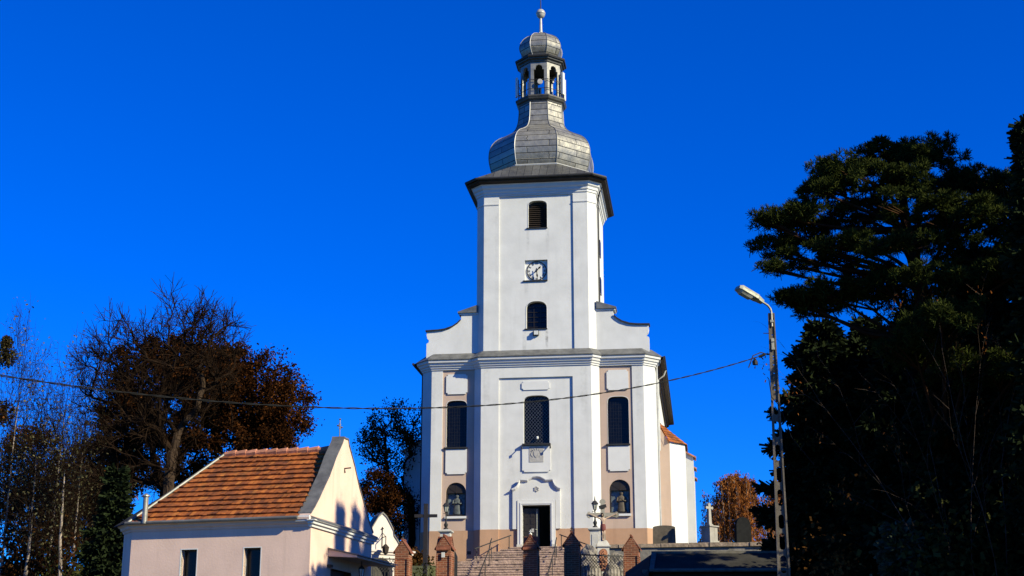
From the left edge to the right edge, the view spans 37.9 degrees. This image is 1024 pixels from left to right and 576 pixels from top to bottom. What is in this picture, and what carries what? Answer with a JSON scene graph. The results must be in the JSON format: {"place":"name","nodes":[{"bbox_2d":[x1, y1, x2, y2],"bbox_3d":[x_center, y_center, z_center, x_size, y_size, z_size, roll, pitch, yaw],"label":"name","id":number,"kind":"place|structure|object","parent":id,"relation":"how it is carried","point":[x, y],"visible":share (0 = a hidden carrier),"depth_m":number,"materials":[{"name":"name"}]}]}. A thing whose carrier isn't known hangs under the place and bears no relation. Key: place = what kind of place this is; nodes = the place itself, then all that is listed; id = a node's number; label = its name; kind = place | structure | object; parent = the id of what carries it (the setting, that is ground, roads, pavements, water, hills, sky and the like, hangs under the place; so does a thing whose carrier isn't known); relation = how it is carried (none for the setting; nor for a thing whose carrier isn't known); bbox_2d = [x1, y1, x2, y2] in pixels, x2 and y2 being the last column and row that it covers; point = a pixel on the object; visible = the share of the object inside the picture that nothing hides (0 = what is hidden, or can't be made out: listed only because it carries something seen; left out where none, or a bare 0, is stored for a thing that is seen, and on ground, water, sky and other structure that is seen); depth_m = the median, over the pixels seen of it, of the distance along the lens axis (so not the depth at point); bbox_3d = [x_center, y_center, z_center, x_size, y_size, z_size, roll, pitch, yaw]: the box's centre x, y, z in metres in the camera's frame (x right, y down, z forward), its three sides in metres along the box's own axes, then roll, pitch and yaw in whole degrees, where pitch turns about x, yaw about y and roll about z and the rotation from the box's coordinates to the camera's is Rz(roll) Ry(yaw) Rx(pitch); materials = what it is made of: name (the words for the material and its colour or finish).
{"place":"outdoors","nodes":[
{"label":"outdoors","id":0,"kind":"place"},
{"bbox_2d":[412,565,435,575],"bbox_3d":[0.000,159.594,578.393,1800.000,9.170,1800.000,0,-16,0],"label":"ground","id":1,"kind":"structure","parent":0,"point":[414,568],"depth_m":79.57,"materials":[{"name":"green plant"}]},
{"bbox_2d":[0,293,72,574],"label":"birch tree","id":2,"kind":"object","parent":1,"relation":"on","point":[20,388],"visible":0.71,"depth_m":66.60,"materials":[{"name":"brown plant"}]},
{"bbox_2d":[0,335,13,348],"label":"mistletoe","id":3,"kind":"object","parent":2,"relation":"attached to","point":[4,339],"visible":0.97,"depth_m":67.72,"materials":[{"name":"green plant"}]},
{"bbox_2d":[0,399,14,426],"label":"mistletoe","id":4,"kind":"object","parent":2,"relation":"attached to","point":[2,416],"visible":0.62,"depth_m":66.89,"materials":[{"name":"orange plant"}]},
{"bbox_2d":[0,344,17,368],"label":"mistletoe","id":5,"kind":"object","parent":2,"relation":"attached to","point":[6,352],"visible":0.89,"depth_m":67.57,"materials":[{"name":"green plant"}]},
{"bbox_2d":[0,509,72,575],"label":"bush","id":6,"kind":"object","parent":1,"relation":"on","point":[1,542],"visible":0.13,"depth_m":70.93,"materials":[{"name":"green plant"}]},
{"bbox_2d":[0,522,82,575],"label":"bush","id":7,"kind":"object","parent":1,"relation":"on","point":[12,570],"visible":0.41,"depth_m":65.00,"materials":[{"name":"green plant"}]},
{"bbox_2d":[0,421,95,558],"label":"oak tree","id":8,"kind":"object","parent":1,"relation":"on","point":[31,489],"visible":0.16,"depth_m":81.48,"materials":[{"name":"plant"}]},
{"bbox_2d":[0,359,97,575],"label":"birch tree","id":9,"kind":"object","parent":1,"relation":"on","point":[29,550],"visible":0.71,"depth_m":62.43,"materials":[{"name":"brown plant"}]},
{"bbox_2d":[15,312,106,561],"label":"birch tree","id":10,"kind":"object","parent":1,"relation":"on","point":[66,408],"visible":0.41,"depth_m":70.77,"materials":[{"name":"brown plant"}]},
{"bbox_2d":[37,537,84,575],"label":"bush","id":11,"kind":"object","parent":1,"relation":"on","point":[70,568],"visible":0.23,"depth_m":60.91,"materials":[{"name":"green plant"}]},
{"bbox_2d":[20,365,131,573],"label":"birch tree","id":12,"kind":"object","parent":1,"relation":"on","point":[77,504],"visible":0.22,"depth_m":74.27,"materials":[{"name":"brown plant"}]},
{"bbox_2d":[0,393,161,575],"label":"birch tree","id":13,"kind":"object","parent":1,"relation":"on","point":[60,517],"visible":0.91,"depth_m":59.36,"materials":[{"name":"brown plant"}]},
{"bbox_2d":[28,418,148,551],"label":"oak tree","id":14,"kind":"object","parent":1,"relation":"on","point":[134,496],"visible":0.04,"depth_m":79.18,"materials":[{"name":"plant"}]},
{"bbox_2d":[74,463,135,575],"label":"spruce tree","id":15,"kind":"object","parent":1,"relation":"on","point":[101,554],"visible":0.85,"depth_m":55.25,"materials":[{"name":"green plant"}]},
{"bbox_2d":[57,275,255,502],"bbox_3d":[-14.540,6.480,60.492,7.836,14.870,6.036,0,-16,0],"label":"lime tree","id":16,"kind":"object","parent":1,"relation":"on","point":[148,405],"visible":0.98,"depth_m":60.86,"materials":[{"name":"brown plant"}]},
{"bbox_2d":[89,323,226,499],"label":"oak tree","id":17,"kind":"object","parent":1,"relation":"on","point":[196,467],"visible":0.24,"depth_m":76.09,"materials":[{"name":"brown plant"}]},
{"bbox_2d":[161,333,324,470],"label":"oak tree","id":18,"kind":"object","parent":1,"relation":"on","point":[253,427],"visible":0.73,"depth_m":72.02,"materials":[{"name":"brown plant"}]},
{"bbox_2d":[114,418,397,575],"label":"chapel hut","id":19,"kind":"object","parent":1,"relation":"on","point":[296,511],"visible":1,"depth_m":47.00,"materials":[{"name":"paint"}]},
{"bbox_2d":[183,550,196,575],"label":"window","id":20,"kind":"structure","parent":19,"relation":"in","point":[190,557],"depth_m":46.73,"materials":[{"name":"black glass"}]},
{"bbox_2d":[246,548,260,575],"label":"window","id":21,"kind":"structure","parent":19,"relation":"in","point":[253,555],"depth_m":46.19,"materials":[{"name":"black glass"}]},
{"bbox_2d":[330,570,344,575],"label":"door","id":22,"kind":"structure","parent":19,"relation":"in","point":[333,573],"depth_m":48.05,"materials":[{"name":"black metal"}]},
{"bbox_2d":[352,397,420,548],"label":"maple tree","id":23,"kind":"object","parent":1,"relation":"on","point":[408,438],"visible":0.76,"depth_m":92.34,"materials":[{"name":"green plant"}]},
{"bbox_2d":[359,464,419,544],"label":"maple tree","id":24,"kind":"object","parent":1,"relation":"on","point":[388,500],"visible":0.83,"depth_m":87.57,"materials":[{"name":"brown plant"}]},
{"bbox_2d":[370,512,415,575],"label":"chapel gate","id":25,"kind":"structure","parent":1,"relation":"on","point":[385,545],"depth_m":56.59,"materials":[{"name":"paint"}]},
{"bbox_2d":[371,559,388,575],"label":"gate door","id":26,"kind":"structure","parent":25,"relation":"in","point":[377,573],"depth_m":56.60,"materials":[{"name":"grey metal"}]},
{"bbox_2d":[393,534,413,575],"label":"brick gatepost","id":27,"kind":"object","parent":1,"relation":"on","point":[403,552],"visible":1,"depth_m":53.16,"materials":[{"name":"red brick"}]},
{"bbox_2d":[372,557,393,575],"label":"iron fence","id":28,"kind":"object","parent":27,"relation":"attached to","point":[389,559],"visible":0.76,"depth_m":53.03,"materials":[{"name":"black metal"}]},
{"bbox_2d":[410,546,433,565],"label":"bush","id":29,"kind":"object","parent":1,"relation":"on","point":[417,557],"visible":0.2,"depth_m":82.93,"materials":[{"name":"green plant"}]},
{"bbox_2d":[413,558,435,575],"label":"bush","id":30,"kind":"object","parent":1,"relation":"on","point":[431,568],"visible":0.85,"depth_m":65.05,"materials":[{"name":"green plant"}]},
{"bbox_2d":[414,504,436,575],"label":"wooden cross","id":31,"kind":"object","parent":1,"relation":"on","point":[425,515],"visible":1,"depth_m":70.44,"materials":[{"name":"brown wood"}]},
{"bbox_2d":[434,534,455,575],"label":"brick gatepost","id":32,"kind":"object","parent":1,"relation":"on","point":[444,548],"visible":1,"depth_m":54.14,"materials":[{"name":"brick"}]},
{"bbox_2d":[438,529,453,536],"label":"lamp pedestal","id":33,"kind":"object","parent":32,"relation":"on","point":[447,532],"visible":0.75,"depth_m":72.22,"materials":[{"name":"stone"}]},
{"bbox_2d":[443,499,449,528],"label":"lantern","id":34,"kind":"object","parent":33,"relation":"on","point":[446,505],"visible":1,"depth_m":72.71,"materials":[{"name":"black metal"}]},
{"bbox_2d":[454,552,457,575],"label":"iron fence","id":35,"kind":"object","parent":32,"relation":"attached to","point":[455,563],"visible":1,"depth_m":54.95,"materials":[{"name":"black metal"}]},
{"bbox_2d":[457,546,563,575],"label":"stairway","id":36,"kind":"object","parent":1,"relation":"on","point":[506,562],"visible":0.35,"depth_m":81.13,"materials":[{"name":"stone"}]},
{"bbox_2d":[478,538,491,575],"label":"handrail","id":37,"kind":"object","parent":36,"relation":"on","point":[485,558],"visible":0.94,"depth_m":80.77,"materials":[{"name":"black metal"}]},
{"bbox_2d":[474,535,510,558],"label":"handrail","id":38,"kind":"object","parent":36,"relation":"on","point":[492,542],"visible":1,"depth_m":83.34,"materials":[{"name":"black metal"}]},
{"bbox_2d":[547,537,556,575],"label":"handrail","id":39,"kind":"object","parent":36,"relation":"on","point":[555,547],"visible":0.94,"depth_m":79.47,"materials":[{"name":"black metal"}]},
{"bbox_2d":[559,534,585,548],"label":"handrail","id":40,"kind":"object","parent":36,"relation":"on","point":[566,537],"visible":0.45,"depth_m":83.58,"materials":[{"name":"black metal"}]},
{"bbox_2d":[521,530,540,575],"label":"brick gatepost","id":41,"kind":"object","parent":1,"relation":"on","point":[531,548],"visible":1,"depth_m":52.19,"materials":[{"name":"brown brick"}]},
{"bbox_2d":[402,0,696,565],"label":"church","id":42,"kind":"structure","parent":1,"relation":"on","point":[540,320],"depth_m":87.48,"materials":[{"name":"white paint"}]},
{"bbox_2d":[452,494,461,514],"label":"statue","id":43,"kind":"object","parent":42,"relation":"in","point":[457,502],"visible":1,"depth_m":86.07,"materials":[{"name":"grey stone"}]},
{"bbox_2d":[447,401,466,446],"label":"window","id":44,"kind":"structure","parent":42,"relation":"in","point":[456,417],"depth_m":87.39,"materials":[{"name":"black glass"}]},
{"bbox_2d":[523,508,537,542],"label":"door","id":45,"kind":"structure","parent":42,"relation":"in","point":[530,516],"depth_m":84.95,"materials":[{"name":"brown wood"}]},
{"bbox_2d":[524,396,549,443],"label":"window","id":46,"kind":"structure","parent":42,"relation":"in","point":[536,414],"depth_m":86.50,"materials":[{"name":"black glass"}]},
{"bbox_2d":[527,303,546,328],"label":"window","id":47,"kind":"structure","parent":42,"relation":"in","point":[536,312],"depth_m":88.45,"materials":[{"name":"black glass"}]},
{"bbox_2d":[529,202,546,227],"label":"louvre window","id":48,"kind":"structure","parent":42,"relation":"in","point":[537,211],"depth_m":90.10,"materials":[{"name":"brown wood"}]},
{"bbox_2d":[538,508,540,546],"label":"door","id":49,"kind":"structure","parent":42,"relation":"in","point":[539,511],"depth_m":85.14,"materials":[{"name":"brown wood"}]},
{"bbox_2d":[600,277,601,295],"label":"tower slit window","id":50,"kind":"structure","parent":42,"relation":"in","point":[600,277],"depth_m":91.27,"materials":[{"name":"white glass"}]},
{"bbox_2d":[608,397,628,443],"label":"window","id":51,"kind":"structure","parent":42,"relation":"in","point":[618,407],"depth_m":86.25,"materials":[{"name":"black glass"}]},
{"bbox_2d":[616,491,626,511],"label":"statue","id":52,"kind":"object","parent":42,"relation":"in","point":[621,500],"visible":0.98,"depth_m":84.91,"materials":[{"name":"stone"}]},
{"bbox_2d":[562,527,582,575],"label":"brick gatepost","id":53,"kind":"object","parent":1,"relation":"on","point":[571,545],"visible":1,"depth_m":53.17,"materials":[{"name":"brown brick"}]},
{"bbox_2d":[588,527,600,547],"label":"lamp pedestal","id":54,"kind":"object","parent":1,"relation":"on","point":[595,535],"visible":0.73,"depth_m":72.20,"materials":[{"name":"stone"}]},
{"bbox_2d":[591,497,597,526],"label":"lantern","id":55,"kind":"object","parent":54,"relation":"on","point":[594,503],"visible":0.91,"depth_m":72.75,"materials":[{"name":"black metal"}]},
{"bbox_2d":[581,553,623,575],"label":"iron fence","id":56,"kind":"object","parent":1,"relation":"on","point":[608,555],"visible":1,"depth_m":53.81,"materials":[{"name":"black metal"}]},
{"bbox_2d":[621,534,641,575],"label":"brick gatepost","id":57,"kind":"object","parent":1,"relation":"on","point":[631,549],"visible":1,"depth_m":54.15,"materials":[{"name":"brick"}]},
{"bbox_2d":[653,525,675,543],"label":"gravestone","id":58,"kind":"object","parent":1,"relation":"on","point":[663,533],"visible":0.76,"depth_m":72.90,"materials":[{"name":"stone"}]},
{"bbox_2d":[596,542,761,560],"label":"retaining wall","id":59,"kind":"structure","parent":1,"relation":"on","point":[646,549],"depth_m":70.08,"materials":[{"name":"grey concrete"}]},
{"bbox_2d":[625,551,790,575],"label":"roof","id":60,"kind":"structure","parent":1,"relation":"on","point":[709,563],"depth_m":44.47,"materials":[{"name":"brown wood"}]},
{"bbox_2d":[700,503,718,542],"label":"grave monument","id":61,"kind":"object","parent":1,"relation":"on","point":[709,530],"visible":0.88,"depth_m":71.56,"materials":[{"name":"stone"}]},
{"bbox_2d":[701,502,721,540],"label":"weeping birch","id":62,"kind":"object","parent":1,"relation":"on","point":[712,511],"visible":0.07,"depth_m":123.30,"materials":[{"name":"orange plant"}]},
{"bbox_2d":[697,470,774,542],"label":"weeping birch","id":63,"kind":"object","parent":1,"relation":"on","point":[736,500],"visible":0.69,"depth_m":114.71,"materials":[{"name":"orange plant"}]},
{"bbox_2d":[734,517,751,542],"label":"gravestone","id":64,"kind":"object","parent":1,"relation":"on","point":[742,529],"visible":0.79,"depth_m":73.89,"materials":[{"name":"black stone"}]},
{"bbox_2d":[735,285,813,575],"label":"lamp post","id":65,"kind":"object","parent":1,"relation":"on","point":[745,292],"visible":1,"depth_m":36.40,"materials":[{"name":"concrete"}]},
{"bbox_2d":[0,354,765,408],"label":"cable","id":66,"kind":"object","parent":65,"relation":"attached to","point":[54,383],"visible":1,"depth_m":26.61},
{"bbox_2d":[759,494,789,538],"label":"weeping birch","id":67,"kind":"object","parent":1,"relation":"on","point":[769,498],"visible":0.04,"depth_m":119.56,"materials":[{"name":"orange plant"}]},
{"bbox_2d":[747,318,876,575],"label":"spruce tree","id":68,"kind":"object","parent":1,"relation":"on","point":[802,472],"visible":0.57,"depth_m":46.69,"materials":[{"name":"green plant"}]},
{"bbox_2d":[782,537,872,575],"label":"bush","id":69,"kind":"object","parent":1,"relation":"on","point":[838,572],"visible":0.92,"depth_m":40.32,"materials":[{"name":"green plant"}]},
{"bbox_2d":[790,464,866,575],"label":"bush","id":70,"kind":"object","parent":1,"relation":"on","point":[804,541],"visible":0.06,"depth_m":43.47,"materials":[{"name":"green plant"}]},
{"bbox_2d":[819,311,886,534],"bbox_3d":[11.755,5.866,47.760,5.691,10.499,6.129,9,-18,-30],"label":"spruce tree","id":71,"kind":"object","parent":1,"relation":"on","point":[858,347],"visible":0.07,"depth_m":48.17,"materials":[{"name":"green plant"}]},
{"bbox_2d":[795,309,925,575],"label":"spruce tree","id":72,"kind":"object","parent":1,"relation":"on","point":[880,415],"visible":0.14,"depth_m":45.05,"materials":[{"name":"green plant"}]},
{"bbox_2d":[808,421,933,575],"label":"spruce tree","id":73,"kind":"object","parent":1,"relation":"on","point":[883,464],"visible":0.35,"depth_m":40.50,"materials":[{"name":"green plant"}]},
{"bbox_2d":[743,129,1021,553],"bbox_3d":[11.058,2.461,38.651,8.505,13.822,7.427,14,-21,-40],"label":"pine tree","id":74,"kind":"object","parent":1,"relation":"on","point":[954,196],"visible":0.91,"depth_m":38.36,"materials":[{"name":"green plant"}]},
{"bbox_2d":[754,268,1010,575],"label":"bare shrub","id":75,"kind":"object","parent":1,"relation":"on","point":[840,492],"visible":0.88,"depth_m":36.48,"materials":[{"name":"brown plant"}]},
{"bbox_2d":[868,517,927,575],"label":"bush","id":76,"kind":"object","parent":1,"relation":"on","point":[890,553],"visible":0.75,"depth_m":36.36,"materials":[{"name":"green plant"}]},
{"bbox_2d":[854,346,1007,560],"bbox_3d":[10.489,4.375,36.153,3.382,9.081,5.734,-10,-19,32],"label":"bare shrub","id":77,"kind":"object","parent":1,"relation":"on","point":[927,456],"visible":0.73,"depth_m":35.34,"materials":[{"name":"brown plant"}]},
{"bbox_2d":[856,475,1023,575],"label":"bush","id":78,"kind":"object","parent":1,"relation":"on","point":[946,567],"visible":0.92,"depth_m":35.01,"materials":[{"name":"green plant"}]},
{"bbox_2d":[861,242,1023,575],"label":"spruce tree","id":79,"kind":"object","parent":1,"relation":"on","point":[957,474],"visible":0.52,"depth_m":37.44,"materials":[{"name":"green plant"}]},
{"bbox_2d":[884,254,1021,575],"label":"bare shrub","id":80,"kind":"object","parent":1,"relation":"on","point":[964,366],"visible":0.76,"depth_m":34.83,"materials":[{"name":"brown plant"}]},
{"bbox_2d":[977,194,1020,461],"bbox_3d":[12.311,3.216,35.098,2.616,11.320,3.522,0,-16,0],"label":"bare shrub","id":81,"kind":"object","parent":1,"relation":"on","point":[1003,414],"visible":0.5,"depth_m":36.00,"materials":[{"name":"brown plant"}]},
{"bbox_2d":[994,114,1023,575],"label":"spruce tree","id":82,"kind":"object","parent":1,"relation":"on","point":[1014,261],"visible":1,"depth_m":34.09,"materials":[{"name":"green plant"}]},
{"bbox_3d":[3.691,12.688,59.694,4.200,2.476,4.200,0,-16,0],"label":"rockery mound","id":83,"kind":"object","parent":1,"relation":"on","visible":0},
{"bbox_2d":[581,560,595,575],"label":"rock","id":84,"kind":"object","parent":83,"relation":"on","point":[582,571],"visible":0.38,"depth_m":57.96,"materials":[{"name":"stone"}]},
{"bbox_2d":[581,549,596,562],"bbox_3d":[2.947,10.771,58.777,0.788,0.963,0.622,0,-16,0],"label":"rock","id":85,"kind":"object","parent":83,"relation":"on","point":[585,551],"visible":0.28,"depth_m":58.66,"materials":[{"name":"stone"}]},
{"bbox_2d":[581,544,596,562],"bbox_3d":[3.242,11.114,61.798,0.897,1.005,0.734,0,-16,0],"label":"rock","id":86,"kind":"object","parent":83,"relation":"on","point":[591,548],"visible":0.23,"depth_m":61.70,"materials":[{"name":"stone"}]},
{"bbox_2d":[582,562,600,575],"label":"rock","id":87,"kind":"object","parent":83,"relation":"on","point":[597,572],"visible":0.7,"depth_m":57.63,"materials":[{"name":"stone"}]},
{"bbox_2d":[586,499,618,575],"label":"crucifix","id":88,"kind":"object","parent":83,"relation":"on","point":[603,546],"visible":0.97,"depth_m":59.43,"materials":[{"name":"stone"}]},
{"bbox_2d":[602,562,619,575],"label":"rock","id":89,"kind":"object","parent":83,"relation":"on","point":[614,571],"visible":0.69,"depth_m":57.83,"materials":[{"name":"stone"}]},
{"bbox_2d":[610,552,622,563],"bbox_3d":[4.165,10.986,59.235,0.800,1.038,0.607,0,-16,0],"label":"rock","id":90,"kind":"object","parent":83,"relation":"on","point":[616,560],"visible":0.24,"depth_m":59.14,"materials":[{"name":"stone"}]},
{"bbox_2d":[617,560,623,575],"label":"rock","id":91,"kind":"object","parent":83,"relation":"on","point":[621,567],"visible":0.23,"depth_m":58.26,"materials":[{"name":"stone"}]},
{"bbox_2d":[0,0,1023,575],"label":"sky","id":92,"kind":"structure","parent":0,"point":[307,165],"materials":[{"name":"blue"}]}
]}

